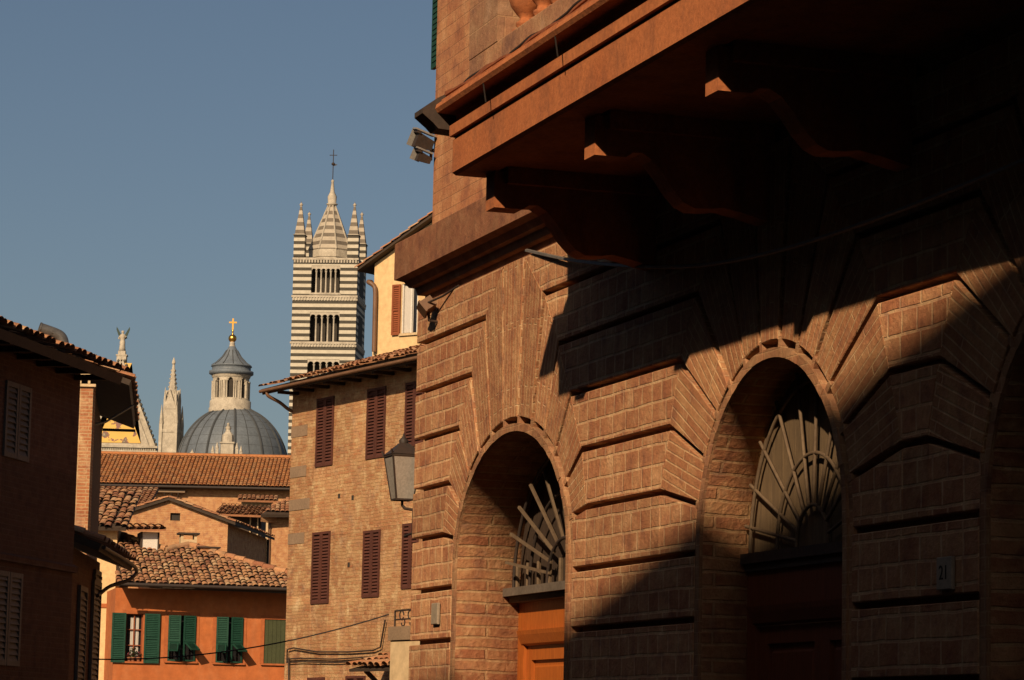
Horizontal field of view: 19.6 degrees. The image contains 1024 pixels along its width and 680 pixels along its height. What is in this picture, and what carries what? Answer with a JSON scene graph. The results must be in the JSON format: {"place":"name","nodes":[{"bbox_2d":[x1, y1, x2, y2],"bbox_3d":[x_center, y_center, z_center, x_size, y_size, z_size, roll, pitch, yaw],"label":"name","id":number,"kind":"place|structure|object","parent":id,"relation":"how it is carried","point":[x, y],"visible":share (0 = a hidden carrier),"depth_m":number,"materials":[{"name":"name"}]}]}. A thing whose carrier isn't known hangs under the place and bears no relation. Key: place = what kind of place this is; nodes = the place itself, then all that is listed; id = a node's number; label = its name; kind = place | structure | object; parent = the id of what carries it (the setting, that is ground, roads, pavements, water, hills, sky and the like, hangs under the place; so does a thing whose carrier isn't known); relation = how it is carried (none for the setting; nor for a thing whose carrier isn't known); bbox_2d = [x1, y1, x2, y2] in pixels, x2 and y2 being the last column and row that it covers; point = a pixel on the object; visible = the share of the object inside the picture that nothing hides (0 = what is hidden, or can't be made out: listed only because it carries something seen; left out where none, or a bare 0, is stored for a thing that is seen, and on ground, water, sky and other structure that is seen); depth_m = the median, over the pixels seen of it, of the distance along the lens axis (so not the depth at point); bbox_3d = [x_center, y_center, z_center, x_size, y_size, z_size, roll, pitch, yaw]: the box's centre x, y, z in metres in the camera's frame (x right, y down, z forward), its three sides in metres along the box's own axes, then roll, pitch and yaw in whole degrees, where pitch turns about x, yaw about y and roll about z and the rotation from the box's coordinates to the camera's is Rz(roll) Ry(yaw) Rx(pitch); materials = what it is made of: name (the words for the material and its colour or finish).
{"place":"outdoors","nodes":[
{"label":"outdoors","id":0,"kind":"place"},
{"bbox_2d":[0,316,129,679],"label":"shaded house","id":1,"kind":"structure","parent":0,"point":[39,399],"depth_m":42.39,"materials":[{"name":"brown brick"}]},
{"bbox_2d":[38,322,68,354],"bbox_3d":[-6.922,0.025,44.634,0.495,0.569,0.192,3,-8,-16],"label":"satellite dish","id":2,"kind":"object","parent":1,"relation":"on","point":[57,333],"visible":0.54,"depth_m":44.58,"materials":[{"name":"metal"}]},
{"bbox_2d":[45,345,139,560],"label":"narrow brick house","id":3,"kind":"structure","parent":0,"point":[113,401],"depth_m":64.38,"materials":[{"name":"brick"}]},
{"bbox_2d":[100,351,157,451],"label":"cathedral gable","id":4,"kind":"structure","parent":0,"point":[141,438],"depth_m":401.74,"materials":[{"name":"stone"}]},
{"bbox_2d":[117,327,129,350],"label":"angel statue","id":5,"kind":"object","parent":4,"relation":"on","point":[122,336],"visible":1,"depth_m":404.06,"materials":[{"name":"stone"}]},
{"bbox_2d":[100,486,158,504],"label":"tiled house","id":6,"kind":"structure","parent":0,"point":[149,494],"depth_m":144.78,"materials":[{"name":"brown tile"}]},
{"bbox_2d":[100,451,290,511],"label":"long roof house","id":7,"kind":"structure","parent":0,"point":[212,481],"depth_m":202.03,"materials":[{"name":"orange tile"}]},
{"bbox_2d":[122,496,274,563],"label":"gabled brick house","id":8,"kind":"structure","parent":0,"point":[173,515],"depth_m":125.47,"materials":[{"name":"brick"}]},
{"bbox_2d":[170,513,179,520],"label":"window","id":9,"kind":"structure","parent":8,"relation":"in","point":[173,516],"depth_m":125.49,"materials":[{"name":"grey glass"}]},
{"bbox_2d":[0,0,435,454],"label":"sky","id":10,"kind":"structure","parent":0,"point":[159,159],"materials":[{"name":"blue"}]},
{"bbox_2d":[211,422,242,453],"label":"stone turret","id":11,"kind":"object","parent":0,"point":[228,443],"visible":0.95,"depth_m":370.65,"materials":[{"name":"stone"}]},
{"bbox_2d":[177,318,286,454],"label":"cathedral dome","id":12,"kind":"structure","parent":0,"point":[252,431],"depth_m":393.97,"materials":[{"name":"metal"}]},
{"bbox_2d":[216,503,270,537],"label":"timber shed","id":13,"kind":"structure","parent":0,"point":[249,515],"depth_m":160.11,"materials":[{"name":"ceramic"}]},
{"bbox_2d":[261,497,289,567],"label":"brick house","id":14,"kind":"structure","parent":0,"point":[275,517],"depth_m":149.96,"materials":[{"name":"brick"}]},
{"bbox_2d":[288,150,367,454],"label":"bell tower","id":15,"kind":"structure","parent":0,"point":[328,295],"depth_m":384.23,"materials":[{"name":"stone"}]},
{"bbox_2d":[258,344,426,679],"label":"brick house","id":16,"kind":"structure","parent":0,"point":[350,550],"depth_m":57.73,"materials":[{"name":"brown brick"}]},
{"bbox_2d":[346,652,389,679],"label":"tiled canopy","id":17,"kind":"object","parent":16,"relation":"attached to","point":[380,661],"visible":0.29,"depth_m":54.70,"materials":[{"name":"ceramic"}]},
{"bbox_2d":[354,211,432,355],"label":"cream house","id":18,"kind":"structure","parent":0,"point":[395,318],"depth_m":84.48,"materials":[{"name":"beige paint"}]},
{"bbox_2d":[402,284,417,332],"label":"window","id":19,"kind":"structure","parent":18,"relation":"in","point":[409,298],"depth_m":84.23,"materials":[{"name":"white glass"}]},
{"bbox_2d":[388,626,419,679],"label":"plaster pier","id":20,"kind":"structure","parent":0,"point":[401,642],"depth_m":41.49,"materials":[{"name":"beige paint"}]},
{"bbox_2d":[394,609,410,625],"bbox_3d":[-1.368,3.867,41.340,0.028,0.260,1.164,6,-9,-30],"label":"iron railing","id":21,"kind":"object","parent":20,"relation":"on","point":[400,611],"visible":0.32,"depth_m":41.63,"materials":[{"name":"black metal"}]},
{"bbox_3d":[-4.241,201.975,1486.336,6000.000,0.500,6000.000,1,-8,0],"label":"street","id":22,"kind":"structure","parent":0,"visible":0},
{"bbox_2d":[68,525,138,679],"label":"bay","id":23,"kind":"object","parent":22,"relation":"on","point":[88,591],"visible":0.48,"depth_m":48.33,"materials":[{"name":"brown brick"}]},
{"bbox_2d":[92,614,388,659],"bbox_3d":[-4.541,4.944,49.269,5.105,0.836,0.022,0,-8,11],"label":"street cable","id":24,"kind":"object","parent":23,"relation":"attached to","point":[245,648],"visible":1,"depth_m":49.21,"materials":[{"name":"black rubber"}]},
{"bbox_2d":[97,488,142,679],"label":"narrow cream house","id":25,"kind":"structure","parent":22,"relation":"on","point":[116,509],"depth_m":102.99,"materials":[{"name":"paint"}]},
{"bbox_2d":[158,358,183,452],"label":"cathedral pinnacle","id":26,"kind":"object","parent":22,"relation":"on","point":[171,428],"visible":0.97,"depth_m":397.18,"materials":[{"name":"stone"}]},
{"bbox_2d":[104,531,286,679],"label":"orange house","id":27,"kind":"structure","parent":22,"relation":"on","point":[185,598],"depth_m":100.25,"materials":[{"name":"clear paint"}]},
{"bbox_2d":[130,648,136,660],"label":"flower pot","id":28,"kind":"object","parent":27,"relation":"on","point":[132,650],"visible":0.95,"depth_m":99.59,"materials":[{"name":"ceramic"}]},
{"bbox_2d":[125,614,142,661],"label":"window","id":29,"kind":"structure","parent":27,"relation":"in","point":[134,622],"depth_m":99.86,"materials":[{"name":"white glass"}]},
{"bbox_2d":[127,523,166,551],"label":"dormer","id":30,"kind":"object","parent":27,"relation":"on","point":[148,539],"visible":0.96,"depth_m":102.82,"materials":[{"name":"ceramic"}]},
{"bbox_2d":[167,616,193,661],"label":"window","id":31,"kind":"structure","parent":27,"relation":"in","point":[187,651],"depth_m":100.20,"materials":[{"name":"black glass"}]},
{"bbox_2d":[177,532,199,543],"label":"chimney","id":32,"kind":"object","parent":27,"relation":"on","point":[182,539],"visible":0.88,"depth_m":103.77,"materials":[{"name":"stone"}]},
{"bbox_2d":[196,546,220,553],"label":"chimney","id":33,"kind":"object","parent":27,"relation":"on","point":[206,548],"visible":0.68,"depth_m":103.11,"materials":[{"name":"orange brick"}]},
{"bbox_2d":[215,617,240,662],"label":"window","id":34,"kind":"structure","parent":27,"relation":"in","point":[236,655],"depth_m":100.56,"materials":[{"name":"black glass"}]},
{"bbox_2d":[238,494,277,549],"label":"roof terrace hut","id":35,"kind":"object","parent":22,"relation":"on","point":[262,500],"visible":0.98,"depth_m":172.18,"materials":[{"name":"tile"}]},
{"bbox_2d":[394,0,1023,679],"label":"palazzo","id":36,"kind":"structure","parent":22,"relation":"on","point":[804,462],"depth_m":20.94,"materials":[{"name":"brick"}]},
{"bbox_2d":[381,433,415,536],"bbox_3d":[-1.077,1.418,29.014,0.340,1.036,0.384,4,-8,-18],"label":"wall lantern","id":37,"kind":"object","parent":36,"relation":"attached to","point":[399,459],"depth_m":28.94,"materials":[{"name":"grey glass"}]},
{"bbox_2d":[407,127,435,163],"bbox_3d":[-0.846,-1.917,29.210,0.352,0.377,0.214,4,-8,-18],"label":"floodlight","id":38,"kind":"object","parent":36,"relation":"attached to","point":[419,142],"visible":0.96,"depth_m":29.15,"materials":[{"name":"metal"}]},
{"bbox_2d":[431,603,439,624],"bbox_3d":[-0.721,2.574,27.842,0.025,0.200,0.200,4,-8,-18],"label":"house number plaque","id":39,"kind":"object","parent":36,"relation":"attached to","point":[435,613],"visible":1,"depth_m":27.80,"materials":[{"name":"white stone"}]},
{"bbox_2d":[417,285,458,322],"bbox_3d":[-0.724,-0.340,28.183,0.245,0.297,0.710,4,-8,-18],"label":"spotlight","id":40,"kind":"object","parent":36,"relation":"attached to","point":[426,306],"visible":1,"depth_m":28.35,"materials":[{"name":"grey metal"}]},
{"bbox_2d":[445,0,587,92],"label":"balcony cable","id":41,"kind":"object","parent":36,"relation":"on","point":[579,4],"visible":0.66,"depth_m":21.03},
{"bbox_2d":[444,0,589,95],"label":"balcony cable","id":42,"kind":"object","parent":36,"relation":"on","point":[449,92],"visible":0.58,"depth_m":21.90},
{"bbox_2d":[483,21,558,101],"bbox_3d":[0.052,-1.971,21.068,0.051,0.254,1.641,4,-8,-18],"label":"cable tail","id":43,"kind":"object","parent":36,"relation":"hanging from","point":[557,56],"visible":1,"depth_m":20.30},
{"bbox_2d":[464,0,581,81],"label":"balcony cable","id":44,"kind":"object","parent":36,"relation":"on","point":[559,18],"visible":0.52,"depth_m":21.20,"materials":[{"name":"black rubber"}]},
{"bbox_2d":[527,644,563,679],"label":"door leaf","id":45,"kind":"structure","parent":36,"relation":"in","point":[544,662],"depth_m":26.88,"materials":[{"name":"orange wood"}]},
{"bbox_2d":[525,158,1023,268],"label":"power cable","id":46,"kind":"object","parent":36,"relation":"attached to","point":[911,205],"visible":0.98,"depth_m":19.79,"materials":[{"name":"black rubber"}]},
{"bbox_2d":[760,622,821,679],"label":"door leaf","id":47,"kind":"structure","parent":36,"relation":"in","point":[793,651],"depth_m":21.08,"materials":[{"name":"red wood"}]},
{"bbox_2d":[822,621,841,679],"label":"door leaf","id":48,"kind":"structure","parent":36,"relation":"in","point":[831,631],"depth_m":20.44,"materials":[{"name":"red wood"}]},
{"bbox_2d":[937,556,954,590],"bbox_3d":[2.618,1.410,17.891,0.029,0.200,0.200,4,-8,-18],"label":"house number plaque","id":49,"kind":"object","parent":36,"relation":"attached to","point":[946,573],"visible":1,"depth_m":17.86,"materials":[{"name":"white stone"}]}
]}

